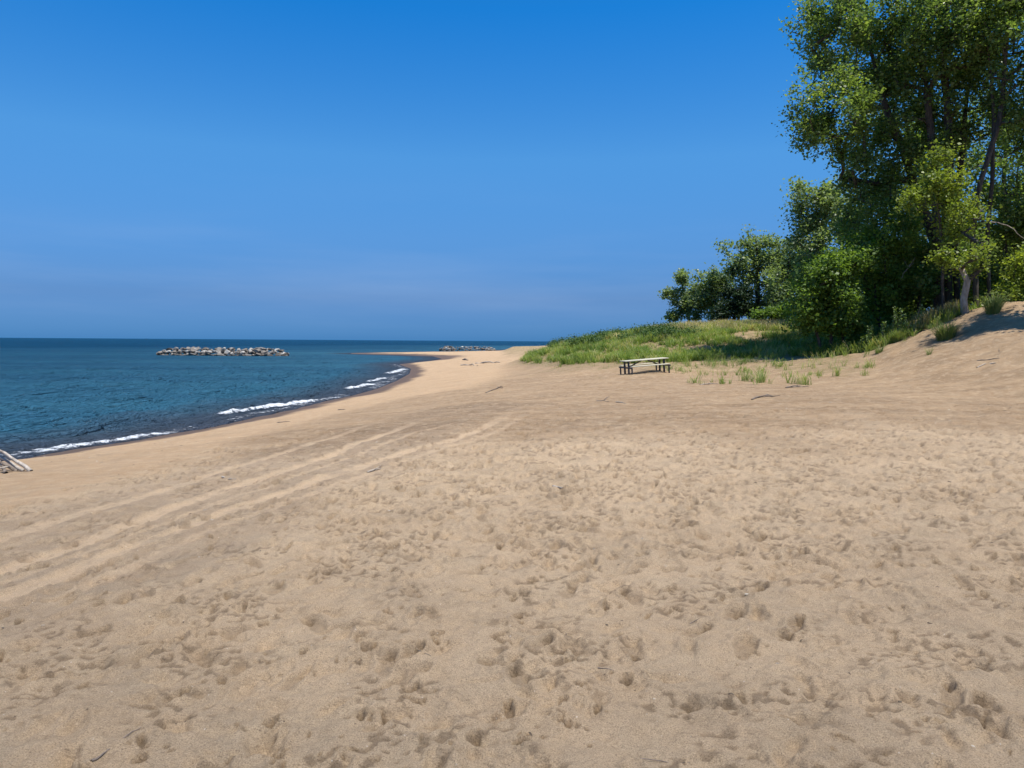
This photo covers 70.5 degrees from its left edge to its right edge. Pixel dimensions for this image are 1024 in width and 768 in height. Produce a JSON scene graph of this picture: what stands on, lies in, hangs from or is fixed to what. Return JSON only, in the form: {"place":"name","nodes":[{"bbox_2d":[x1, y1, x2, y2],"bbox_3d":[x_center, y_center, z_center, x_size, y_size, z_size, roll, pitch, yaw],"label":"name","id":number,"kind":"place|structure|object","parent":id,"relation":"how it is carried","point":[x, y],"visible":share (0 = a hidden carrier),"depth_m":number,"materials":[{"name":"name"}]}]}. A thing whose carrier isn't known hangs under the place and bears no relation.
{"place":"outdoors","nodes":[
{"label":"outdoors","id":0,"kind":"place"},
{"bbox_2d":[0,338,555,460],"bbox_3d":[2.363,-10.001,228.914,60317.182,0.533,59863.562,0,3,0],"label":"lake water","id":1,"kind":"structure","parent":0,"point":[55,392],"depth_m":60.67,"materials":[{"name":"blue liquid"}]},
{"bbox_2d":[38,432,169,453],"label":"breaking wave","id":2,"kind":"object","parent":1,"relation":"on","point":[107,441],"visible":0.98,"depth_m":24.69,"materials":[{"name":"white liquid"}]},
{"bbox_2d":[14,374,400,454],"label":"swash foam","id":3,"kind":"object","parent":1,"relation":"on","point":[193,427],"visible":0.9,"depth_m":33.10,"materials":[{"name":"white"}]},
{"bbox_2d":[218,399,318,413],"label":"breaking wave","id":4,"kind":"object","parent":1,"relation":"on","point":[270,405],"visible":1,"depth_m":38.26,"materials":[{"name":"white liquid"}]},
{"bbox_2d":[347,383,378,388],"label":"breaking wave","id":5,"kind":"object","parent":1,"relation":"on","point":[360,385],"visible":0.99,"depth_m":55.24,"materials":[{"name":"white liquid"}]},
{"bbox_2d":[0,301,1023,767],"bbox_3d":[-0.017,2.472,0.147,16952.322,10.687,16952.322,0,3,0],"label":"sand ground","id":6,"kind":"structure","parent":0,"point":[484,563],"depth_m":5.23,"materials":[{"name":"beige sand"}]},
{"bbox_2d":[0,463,7,472],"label":"driftwood pole","id":7,"kind":"object","parent":6,"relation":"on","point":[4,469],"visible":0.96,"depth_m":12.45,"materials":[{"name":"grey wood"}]},
{"bbox_2d":[0,460,18,470],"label":"driftwood pole","id":8,"kind":"object","parent":6,"relation":"on","point":[12,468],"visible":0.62,"depth_m":12.83,"materials":[{"name":"grey wood"}]},
{"bbox_2d":[0,456,25,470],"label":"driftwood pole","id":9,"kind":"object","parent":6,"relation":"on","point":[14,465],"visible":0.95,"depth_m":12.58,"materials":[{"name":"grey wood"}]},
{"bbox_2d":[0,450,32,471],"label":"driftwood pole","id":10,"kind":"object","parent":6,"relation":"on","point":[27,468],"visible":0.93,"depth_m":12.39,"materials":[{"name":"grey wood"}]},
{"bbox_2d":[91,749,107,760],"bbox_3d":[-1.663,1.497,2.923,0.013,0.020,0.102,1,3,6],"label":"driftwood stick","id":11,"kind":"object","parent":6,"relation":"on","point":[96,758],"visible":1,"depth_m":2.91,"materials":[{"name":"grey wood"}]},
{"bbox_2d":[546,318,701,348],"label":"ground cover","id":12,"kind":"object","parent":6,"relation":"on","point":[660,329],"visible":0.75,"depth_m":58.74,"materials":[{"name":"green plant"}]},
{"bbox_2d":[619,357,670,374],"bbox_3d":[6.660,-0.829,36.456,2.360,0.841,1.600,-5,5,-15],"label":"picnic table","id":13,"kind":"object","parent":6,"relation":"on","point":[664,364],"visible":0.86,"depth_m":36.29,"materials":[{"name":"grey wood"}]},
{"bbox_2d":[640,758,689,762],"bbox_3d":[0.607,1.497,2.877,0.197,0.020,0.010,1,3,4],"label":"driftwood stick","id":14,"kind":"object","parent":6,"relation":"on","point":[658,760],"visible":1,"depth_m":2.88,"materials":[{"name":"beige wood"}]},
{"bbox_2d":[656,268,704,322],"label":"cottonwood tree","id":15,"kind":"object","parent":6,"relation":"on","point":[681,279],"visible":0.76,"depth_m":79.13,"materials":[{"name":"green plant"}]},
{"bbox_2d":[687,375,706,383],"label":"grass tussock","id":16,"kind":"object","parent":6,"relation":"on","point":[694,381],"depth_m":29.40,"materials":[{"name":"green plant"}]},
{"bbox_2d":[678,262,737,322],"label":"cottonwood tree","id":17,"kind":"object","parent":6,"relation":"on","point":[711,287],"visible":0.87,"depth_m":76.71,"materials":[{"name":"green plant"}]},
{"bbox_2d":[709,376,731,383],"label":"grass tussock","id":18,"kind":"object","parent":6,"relation":"on","point":[721,380],"depth_m":28.84,"materials":[{"name":"green plant"}]},
{"bbox_2d":[706,283,763,320],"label":"cedar shrub","id":19,"kind":"object","parent":6,"relation":"on","point":[737,307],"visible":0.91,"depth_m":70.88,"materials":[{"name":"green plant"}]},
{"bbox_2d":[736,365,764,372],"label":"grass tussock","id":20,"kind":"object","parent":6,"relation":"on","point":[744,368],"depth_m":36.77,"materials":[{"name":"green plant"}]},
{"bbox_2d":[711,224,790,309],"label":"cottonwood tree","id":21,"kind":"object","parent":6,"relation":"on","point":[741,260],"visible":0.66,"depth_m":72.95,"materials":[{"name":"green plant"}]},
{"bbox_2d":[738,367,773,384],"bbox_3d":[9.866,-0.374,29.417,1.674,0.676,4.368,0,3,0],"label":"grass tussock","id":22,"kind":"object","parent":6,"relation":"on","point":[761,378],"depth_m":29.37,"materials":[{"name":"green plant"}]},
{"bbox_2d":[751,394,779,399],"bbox_3d":[7.651,0.380,21.544,0.477,0.135,1.903,3,4,37],"label":"driftwood","id":23,"kind":"object","parent":6,"relation":"on","point":[766,395],"visible":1,"depth_m":21.42,"materials":[{"name":"grey wood"}]},
{"bbox_2d":[747,301,792,320],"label":"leafy shrub","id":24,"kind":"object","parent":6,"relation":"on","point":[770,312],"visible":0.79,"depth_m":65.35,"materials":[{"name":"green plant"}]},
{"bbox_2d":[519,297,1023,378],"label":"dune grass","id":25,"kind":"structure","parent":6,"relation":"on","point":[593,353],"depth_m":48.97,"materials":[{"name":"green plant"}]},
{"bbox_2d":[764,358,782,366],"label":"grass tussock","id":26,"kind":"object","parent":6,"relation":"on","point":[777,363],"depth_m":37.38,"materials":[{"name":"green plant"}]},
{"bbox_2d":[753,235,818,317],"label":"cottonwood tree","id":27,"kind":"object","parent":6,"relation":"on","point":[775,294],"visible":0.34,"depth_m":69.10,"materials":[{"name":"green plant"}]},
{"bbox_2d":[785,385,807,387],"bbox_3d":[10.398,0.090,26.196,0.510,0.106,1.574,3,4,39],"label":"exposed root","id":28,"kind":"object","parent":6,"relation":"on","point":[795,386],"visible":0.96,"depth_m":26.24,"materials":[{"name":"grey wood"}]},
{"bbox_2d":[783,370,814,384],"bbox_3d":[11.174,-0.262,27.842,1.480,0.614,2.237,0,3,0],"label":"grass tussock","id":29,"kind":"object","parent":6,"relation":"on","point":[802,381],"depth_m":27.81,"materials":[{"name":"green plant"}]},
{"bbox_2d":[655,298,959,331],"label":"dry grass","id":30,"kind":"structure","parent":6,"relation":"on","point":[924,317],"depth_m":57.10,"materials":[{"name":"green plant"}]},
{"bbox_2d":[807,370,821,376],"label":"grass tussock","id":31,"kind":"object","parent":6,"relation":"on","point":[809,373],"depth_m":31.42,"materials":[{"name":"green plant"}]},
{"bbox_2d":[779,237,889,347],"bbox_3d":[17.412,-4.510,39.822,5.647,6.942,5.709,0,3,0],"label":"leafy bush","id":32,"kind":"object","parent":6,"relation":"on","point":[825,271],"visible":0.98,"depth_m":39.04,"materials":[{"name":"green plant"}]},
{"bbox_2d":[776,165,892,285],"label":"cottonwood tree","id":33,"kind":"object","parent":6,"relation":"on","point":[815,222],"visible":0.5,"depth_m":56.84,"materials":[{"name":"green plant"}]},
{"bbox_2d":[834,367,843,376],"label":"grass tussock","id":34,"kind":"object","parent":6,"relation":"on","point":[836,373],"depth_m":30.49,"materials":[{"name":"green plant"}]},
{"bbox_2d":[854,361,874,368],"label":"grass tussock","id":35,"kind":"object","parent":6,"relation":"on","point":[867,366],"depth_m":31.64,"materials":[{"name":"green plant"}]},
{"bbox_2d":[860,333,870,351],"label":"tall weed","id":36,"kind":"object","parent":6,"relation":"on","point":[865,341],"visible":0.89,"depth_m":37.03,"materials":[{"name":"green plant"}]},
{"bbox_2d":[771,0,960,251],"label":"cottonwood tree","id":37,"kind":"object","parent":6,"relation":"on","point":[817,127],"visible":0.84,"depth_m":41.14,"materials":[{"name":"green plant"}]},
{"bbox_2d":[865,325,874,344],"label":"tall weed","id":38,"kind":"object","parent":6,"relation":"on","point":[871,328],"visible":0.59,"depth_m":37.18,"materials":[{"name":"green plant"}]},
{"bbox_2d":[873,345,884,353],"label":"grass tussock","id":39,"kind":"object","parent":6,"relation":"on","point":[878,351],"depth_m":34.33,"materials":[{"name":"green plant"}]},
{"bbox_2d":[878,321,888,340],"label":"tall weed","id":40,"kind":"object","parent":6,"relation":"on","point":[882,329],"visible":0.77,"depth_m":36.88,"materials":[{"name":"green plant"}]},
{"bbox_2d":[797,301,970,356],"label":"brow grass","id":41,"kind":"structure","parent":6,"relation":"on","point":[948,317],"depth_m":37.17,"materials":[{"name":"green plant"}]},
{"bbox_2d":[822,189,947,341],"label":"leafy bush","id":42,"kind":"object","parent":6,"relation":"on","point":[875,282],"visible":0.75,"depth_m":40.23,"materials":[{"name":"green plant"}]},
{"bbox_2d":[890,307,896,334],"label":"tall weed","id":43,"kind":"object","parent":6,"relation":"on","point":[894,312],"visible":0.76,"depth_m":36.45,"materials":[{"name":"green plant"}]},
{"bbox_2d":[893,308,903,332],"bbox_3d":[19.320,-2.998,36.270,0.584,1.656,0.357,0,3,0],"label":"tall weed","id":44,"kind":"object","parent":6,"relation":"on","point":[896,323],"visible":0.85,"depth_m":36.25,"materials":[{"name":"green plant"}]},
{"bbox_2d":[889,328,913,342],"bbox_3d":[19.084,-2.414,35.750,1.869,0.843,1.948,0,3,0],"label":"grass tussock","id":45,"kind":"object","parent":6,"relation":"on","point":[897,337],"depth_m":35.58,"materials":[{"name":"green plant"}]},
{"bbox_2d":[855,240,969,324],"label":"leafy bush","id":46,"kind":"object","parent":6,"relation":"on","point":[908,310],"visible":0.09,"depth_m":45.25,"materials":[{"name":"green plant"}]},
{"bbox_2d":[903,304,924,331],"bbox_3d":[19.754,-3.139,35.613,1.122,1.610,0.471,1,3,5],"label":"tall weed","id":47,"kind":"object","parent":6,"relation":"on","point":[917,323],"visible":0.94,"depth_m":35.64,"materials":[{"name":"green plant"}]},
{"bbox_2d":[823,45,1023,256],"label":"cottonwood tree","id":48,"kind":"object","parent":6,"relation":"on","point":[999,164],"visible":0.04,"depth_m":47.44,"materials":[{"name":"green plant"}]},
{"bbox_2d":[881,232,966,315],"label":"leafy bush","id":49,"kind":"object","parent":6,"relation":"on","point":[924,288],"visible":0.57,"depth_m":40.28,"materials":[{"name":"green plant"}]},
{"bbox_2d":[886,137,986,309],"bbox_3d":[21.532,-7.366,36.933,5.299,9.712,4.430,0,3,0],"label":"young tree","id":50,"kind":"object","parent":6,"relation":"on","point":[931,181],"visible":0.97,"depth_m":36.03,"materials":[{"name":"green plant"}]},
{"bbox_2d":[862,0,1022,308],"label":"cottonwood tree","id":51,"kind":"object","parent":6,"relation":"on","point":[918,33],"visible":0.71,"depth_m":39.72,"materials":[{"name":"green plant"}]},
{"bbox_2d":[924,320,974,340],"bbox_3d":[19.290,-2.380,32.185,2.628,1.022,2.436,0,3,0],"label":"grass tussock","id":52,"kind":"object","parent":6,"relation":"on","point":[946,333],"depth_m":32.05,"materials":[{"name":"green plant"}]},
{"bbox_2d":[907,218,1015,309],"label":"leafy bush","id":53,"kind":"object","parent":6,"relation":"on","point":[930,304],"visible":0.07,"depth_m":44.62,"materials":[{"name":"green plant"}]},
{"bbox_2d":[922,199,1004,313],"bbox_3d":[21.966,-5.897,35.166,3.983,6.278,3.122,-2,4,-36],"label":"pale trunk tree","id":54,"kind":"object","parent":6,"relation":"on","point":[957,266],"visible":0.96,"depth_m":35.02,"materials":[{"name":"green plant"}]},
{"bbox_2d":[928,0,1023,306],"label":"cottonwood tree","id":55,"kind":"object","parent":6,"relation":"on","point":[1014,13],"visible":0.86,"depth_m":37.02,"materials":[{"name":"green plant"}]},
{"bbox_2d":[951,82,1023,242],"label":"cottonwood tree","id":56,"kind":"object","parent":6,"relation":"on","point":[1003,167],"visible":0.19,"depth_m":49.06,"materials":[{"name":"green plant"}]},
{"bbox_2d":[959,195,1023,301],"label":"leafy bush","id":57,"kind":"object","parent":6,"relation":"on","point":[1010,238],"visible":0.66,"depth_m":38.41,"materials":[{"name":"green plant"}]},
{"bbox_2d":[972,291,1016,314],"bbox_3d":[21.916,-3.701,33.025,2.941,1.147,2.708,0,3,0],"label":"grass tussock","id":58,"kind":"object","parent":6,"relation":"on","point":[993,306],"depth_m":32.80,"materials":[{"name":"green plant"}]},
{"bbox_2d":[966,190,1023,274],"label":"leafy bush","id":59,"kind":"object","parent":6,"relation":"on","point":[998,238],"visible":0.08,"depth_m":44.86,"materials":[{"name":"green plant"}]},
{"bbox_2d":[974,241,1023,307],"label":"leafy bush","id":60,"kind":"object","parent":6,"relation":"on","point":[1014,283],"visible":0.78,"depth_m":35.01,"materials":[{"name":"green plant"}]},
{"bbox_2d":[985,9,1023,261],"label":"cottonwood tree","id":61,"kind":"object","parent":6,"relation":"on","point":[1008,204],"visible":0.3,"depth_m":37.73,"materials":[{"name":"green plant"}]},
{"bbox_2d":[990,221,1023,238],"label":"dead branch","id":62,"kind":"object","parent":61,"relation":"attached to","point":[1008,226],"visible":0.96,"depth_m":36.06,"materials":[{"name":"grey wood"}]},
{"bbox_2d":[0,0,1023,340],"label":"sky","id":63,"kind":"structure","parent":0,"point":[427,170],"materials":[{"name":"blue"}]},
{"bbox_2d":[1,394,1023,746],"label":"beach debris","id":64,"kind":"object","parent":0,"point":[593,548],"visible":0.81,"depth_m":6.45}
]}

